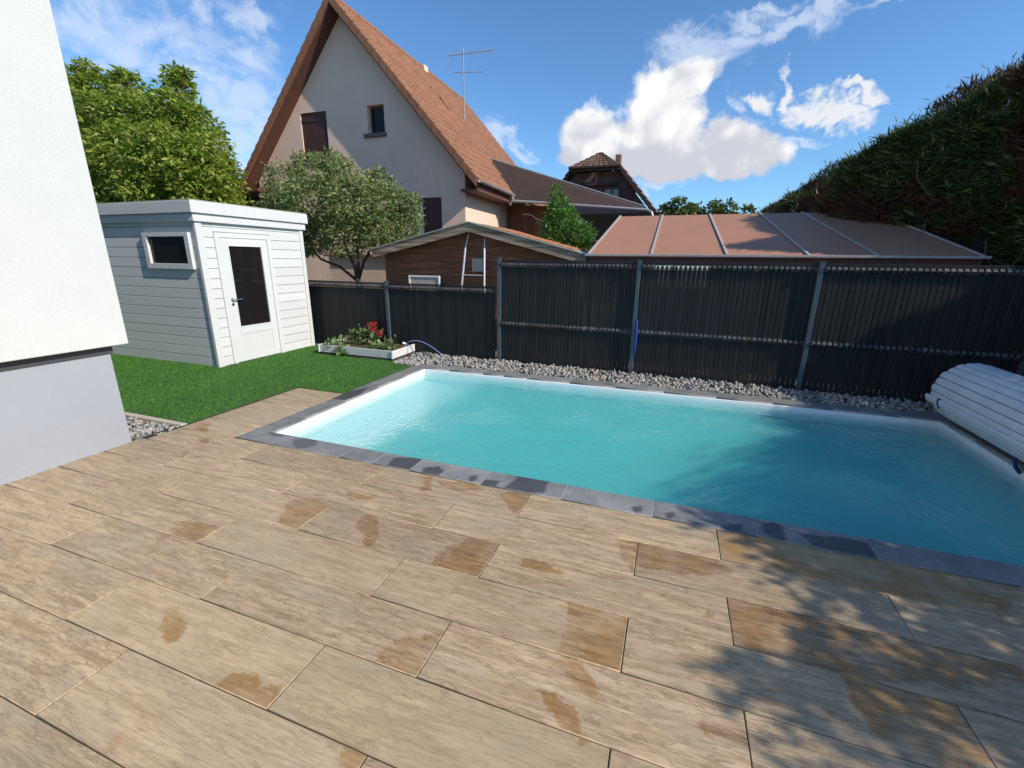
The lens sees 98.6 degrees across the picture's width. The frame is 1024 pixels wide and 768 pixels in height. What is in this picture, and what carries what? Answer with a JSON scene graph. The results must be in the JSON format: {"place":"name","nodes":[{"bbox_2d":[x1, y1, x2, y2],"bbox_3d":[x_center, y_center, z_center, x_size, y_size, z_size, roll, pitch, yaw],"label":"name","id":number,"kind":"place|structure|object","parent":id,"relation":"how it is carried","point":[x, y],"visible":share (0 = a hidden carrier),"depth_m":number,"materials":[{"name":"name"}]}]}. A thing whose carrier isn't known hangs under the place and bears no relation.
{"place":"outdoors","nodes":[
{"label":"outdoors","id":0,"kind":"place"},
{"bbox_2d":[110,343,411,423],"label":"turf ground","id":1,"kind":"structure","parent":0,"point":[250,392],"depth_m":5.80,"materials":[{"name":"green plant"}]},
{"bbox_2d":[96,199,314,367],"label":"garden shed","id":2,"kind":"structure","parent":1,"relation":"on","point":[209,283],"depth_m":6.65,"materials":[{"name":"white wood"}]},
{"bbox_2d":[141,232,197,268],"bbox_3d":[-4.886,-1.900,6.284,0.945,0.495,0.085,6,17,19],"label":"window","id":3,"kind":"structure","parent":2,"relation":"in","point":[163,250],"depth_m":6.27,"materials":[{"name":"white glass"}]},
{"bbox_2d":[219,238,280,361],"bbox_3d":[-4.075,-1.320,6.938,0.089,1.835,0.800,6,17,19],"label":"door","id":4,"kind":"structure","parent":2,"relation":"in","point":[245,261],"depth_m":6.92,"materials":[{"name":"white plastic"}]},
{"bbox_2d":[0,388,1023,767],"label":"patio paving","id":5,"kind":"structure","parent":0,"point":[128,708],"depth_m":1.95,"materials":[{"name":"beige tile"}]},
{"bbox_2d":[126,268,932,433],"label":"ground","id":6,"kind":"structure","parent":0,"point":[692,344],"depth_m":9.26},
{"bbox_2d":[0,0,131,484],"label":"white house","id":7,"kind":"structure","parent":6,"relation":"on","point":[62,330],"depth_m":3.21,"materials":[{"name":"paint"}]},
{"bbox_2d":[124,412,186,427],"bbox_3d":[-5.627,0.165,5.150,5.120,0.064,0.063,6,17,19],"label":"path edging","id":8,"kind":"object","parent":6,"relation":"on","point":[149,419],"visible":0.36,"depth_m":4.44,"materials":[{"name":"concrete"}]},
{"bbox_2d":[64,54,254,205],"bbox_3d":[-11.798,-6.080,13.541,9.500,7.287,3.488,6,17,19],"label":"chestnut tree","id":9,"kind":"object","parent":6,"relation":"on","point":[150,147],"visible":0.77,"depth_m":11.98,"materials":[{"name":"green plant"}]},
{"bbox_2d":[239,188,280,209],"bbox_3d":[-9.197,-4.735,15.397,3.000,3.720,1.700,6,17,19],"label":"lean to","id":10,"kind":"object","parent":6,"relation":"on","point":[253,192],"visible":0.14,"depth_m":14.54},
{"bbox_2d":[252,145,426,314],"bbox_3d":[-4.113,-3.378,10.125,4.641,4.085,1.861,6,17,19],"label":"fruit tree","id":11,"kind":"object","parent":6,"relation":"on","point":[366,192],"visible":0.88,"depth_m":9.61,"materials":[{"name":"green plant"}]},
{"bbox_2d":[323,254,385,308],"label":"garden wall","id":12,"kind":"structure","parent":6,"relation":"on","point":[374,269],"depth_m":12.37,"materials":[{"name":"paint"}]},
{"bbox_2d":[318,339,414,360],"bbox_3d":[-2.504,-0.598,7.638,1.564,0.218,0.812,6,17,19],"label":"planter","id":13,"kind":"object","parent":6,"relation":"on","point":[399,351],"visible":0.64,"depth_m":7.31,"materials":[{"name":"concrete"}]},
{"bbox_2d":[323,324,370,355],"bbox_3d":[-2.820,-0.760,7.511,0.731,0.489,0.551,-9,19,-31],"label":"trailing plant","id":14,"kind":"object","parent":13,"relation":"in","point":[334,341],"visible":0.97,"depth_m":7.54,"materials":[{"name":"green plant"}]},
{"bbox_2d":[366,321,385,345],"bbox_3d":[-2.406,-0.860,7.676,0.295,0.443,0.567,-11,19,-35],"label":"flowering plant","id":15,"kind":"object","parent":13,"relation":"in","point":[371,326],"visible":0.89,"depth_m":7.58,"materials":[{"name":"red plant"}]},
{"bbox_2d":[367,334,398,349],"bbox_3d":[-2.147,-0.668,7.316,0.540,0.348,0.375,-2,16,-10],"label":"bushy plant","id":16,"kind":"object","parent":13,"relation":"on","point":[384,346],"visible":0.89,"depth_m":7.31,"materials":[{"name":"green plant"}]},
{"bbox_2d":[240,0,548,286],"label":"gabled house","id":17,"kind":"structure","parent":6,"relation":"on","point":[364,93],"depth_m":13.22,"materials":[{"name":"paint"}]},
{"bbox_2d":[363,106,386,137],"bbox_3d":[-4.049,-7.815,13.120,0.760,0.850,0.310,6,17,18],"label":"attic window","id":18,"kind":"structure","parent":17,"relation":"in","point":[377,113],"depth_m":13.19,"materials":[{"name":"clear glass"}]},
{"bbox_2d":[445,43,492,119],"bbox_3d":[-1.399,-10.150,14.849,1.562,2.194,0.400,2,16,5],"label":"tv antenna","id":19,"kind":"object","parent":17,"relation":"attached to","point":[468,72],"visible":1,"depth_m":14.74,"materials":[{"name":"metal"}]},
{"bbox_2d":[490,158,659,304],"bbox_3d":[2.132,-5.472,15.910,5.944,5.084,3.144,6,17,19],"label":"veranda","id":20,"kind":"object","parent":17,"relation":"attached to","point":[525,185],"visible":0.28,"depth_m":15.49,"materials":[{"name":"metal"}]},
{"bbox_2d":[308,280,496,360],"bbox_3d":[-2.164,-1.149,7.681,4.113,1.262,0.081,7,17,20],"label":"fence","id":21,"kind":"object","parent":6,"relation":"on","point":[337,310],"visible":0.88,"depth_m":7.50,"materials":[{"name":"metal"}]},
{"bbox_2d":[460,232,485,288],"bbox_3d":[-0.733,-1.765,8.131,0.618,2.137,0.338,6,17,19],"label":"ladder","id":22,"kind":"object","parent":6,"relation":"on","point":[484,259],"visible":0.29,"depth_m":8.04,"materials":[{"name":"metal"}]},
{"bbox_2d":[368,221,589,347],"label":"timber shed","id":23,"kind":"structure","parent":6,"relation":"on","point":[439,252],"depth_m":8.30,"materials":[{"name":"brown wood"}]},
{"bbox_2d":[408,275,440,305],"bbox_3d":[-1.713,-1.836,8.642,0.690,0.570,0.040,6,17,19],"label":"window","id":24,"kind":"structure","parent":23,"relation":"attached to","point":[417,279],"depth_m":8.58,"materials":[{"name":"white plastic"}]},
{"bbox_2d":[472,258,485,271],"bbox_3d":[-0.623,-2.227,8.245,0.260,0.240,0.056,6,17,19],"label":"wall box","id":25,"kind":"object","parent":23,"relation":"attached to","point":[477,264],"visible":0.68,"depth_m":8.22,"materials":[{"name":"plastic"}]},
{"bbox_2d":[126,351,941,441],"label":"gravel","id":26,"kind":"structure","parent":6,"relation":"on","point":[137,431],"depth_m":5.85,"materials":[{"name":"grey gravel"}]},
{"bbox_2d":[403,340,442,356],"bbox_3d":[-1.512,-0.578,7.350,0.770,0.269,0.199,5,16,14],"label":"garden hose","id":27,"kind":"object","parent":26,"relation":"on","point":[419,341],"visible":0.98,"depth_m":7.39,"materials":[{"name":"blue plastic"}]},
{"bbox_2d":[535,181,598,260],"bbox_3d":[1.158,-2.637,9.428,1.419,3.144,1.233,6,17,19],"label":"conifer","id":28,"kind":"object","parent":6,"relation":"on","point":[560,221],"visible":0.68,"depth_m":9.03,"materials":[{"name":"green plant"}]},
{"bbox_2d":[549,152,660,277],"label":"distant house","id":29,"kind":"structure","parent":6,"relation":"on","point":[603,172],"depth_m":20.47,"materials":[{"name":"brown wood"}]},
{"bbox_2d":[603,187,620,197],"bbox_3d":[4.674,-8.878,20.643,0.790,0.610,0.080,6,17,19],"label":"window","id":30,"kind":"structure","parent":29,"relation":"in","point":[615,191],"depth_m":20.58,"materials":[{"name":"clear glass"}]},
{"bbox_2d":[657,195,705,278],"bbox_3d":[10.259,-8.703,27.099,4.062,5.369,2.673,6,17,19],"label":"distant tree","id":31,"kind":"object","parent":6,"relation":"on","point":[689,208],"visible":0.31,"depth_m":26.11,"materials":[{"name":"green plant"}]},
{"bbox_2d":[700,197,742,285],"bbox_3d":[12.230,-8.406,26.391,3.242,5.222,2.390,6,17,19],"label":"distant tree","id":32,"kind":"object","parent":6,"relation":"on","point":[721,208],"visible":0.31,"depth_m":25.47,"materials":[{"name":"green plant"}]},
{"bbox_2d":[736,203,756,213],"bbox_3d":[13.583,-8.117,26.003,1.642,4.905,1.567,-4,16,-15],"label":"distant tree","id":33,"kind":"object","parent":6,"relation":"on","point":[750,208],"visible":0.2,"depth_m":25.15,"materials":[{"name":"green plant"}]},
{"bbox_2d":[495,258,1023,408],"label":"tall fence","id":34,"kind":"object","parent":6,"relation":"on","point":[517,279],"visible":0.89,"depth_m":5.57,"materials":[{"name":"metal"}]},
{"bbox_2d":[633,320,637,356],"bbox_3d":[1.740,-0.635,6.177,0.033,0.530,0.031,0,16,-3],"label":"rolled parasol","id":35,"kind":"object","parent":34,"relation":"hanging from","point":[636,335],"visible":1,"depth_m":6.16,"materials":[{"name":"blue fabric"}]},
{"bbox_2d":[584,211,991,375],"bbox_3d":[3.803,-1.571,7.164,4.940,2.475,2.063,6,17,19],"label":"carport","id":36,"kind":"object","parent":6,"relation":"on","point":[804,237],"visible":0.77,"depth_m":6.59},
{"bbox_2d":[714,52,1023,374],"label":"thuja hedge","id":37,"kind":"object","parent":6,"relation":"on","point":[953,172],"visible":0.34,"depth_m":6.04,"materials":[{"name":"green plant"}]},
{"bbox_2d":[50,0,1023,267],"label":"sky","id":38,"kind":"structure","parent":0,"point":[743,101],"materials":[{"name":"blue"}]},
{"bbox_2d":[301,378,1023,565],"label":"pool basin","id":39,"kind":"object","parent":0,"point":[702,456],"visible":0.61,"depth_m":5.38,"materials":[{"name":"teal liquid"}]},
{"bbox_2d":[235,363,1023,587],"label":"pool coping","id":40,"kind":"object","parent":39,"relation":"on","point":[956,564],"visible":0.94,"depth_m":3.21,"materials":[{"name":"stone"}]},
{"bbox_2d":[925,363,1023,473],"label":"pool cover roll","id":41,"kind":"object","parent":40,"relation":"on","point":[985,402],"visible":0.98,"depth_m":3.87,"materials":[{"name":"white plastic"}]},
{"bbox_2d":[262,374,1021,585],"bbox_3d":[1.145,0.442,4.403,6.645,0.052,3.187,6,17,19],"label":"coping mortar","id":42,"kind":"object","parent":39,"relation":"on","point":[653,503],"visible":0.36,"depth_m":2.96,"materials":[{"name":"grey concrete"}]},
{"bbox_2d":[275,369,1023,492],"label":"pool rim","id":43,"kind":"object","parent":39,"relation":"on","point":[1001,467],"visible":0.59,"depth_m":5.14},
{"bbox_2d":[289,372,1023,554],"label":"water","id":44,"kind":"structure","parent":39,"relation":"in","point":[565,425],"depth_m":4.59,"materials":[{"name":"teal liquid"}]}
]}

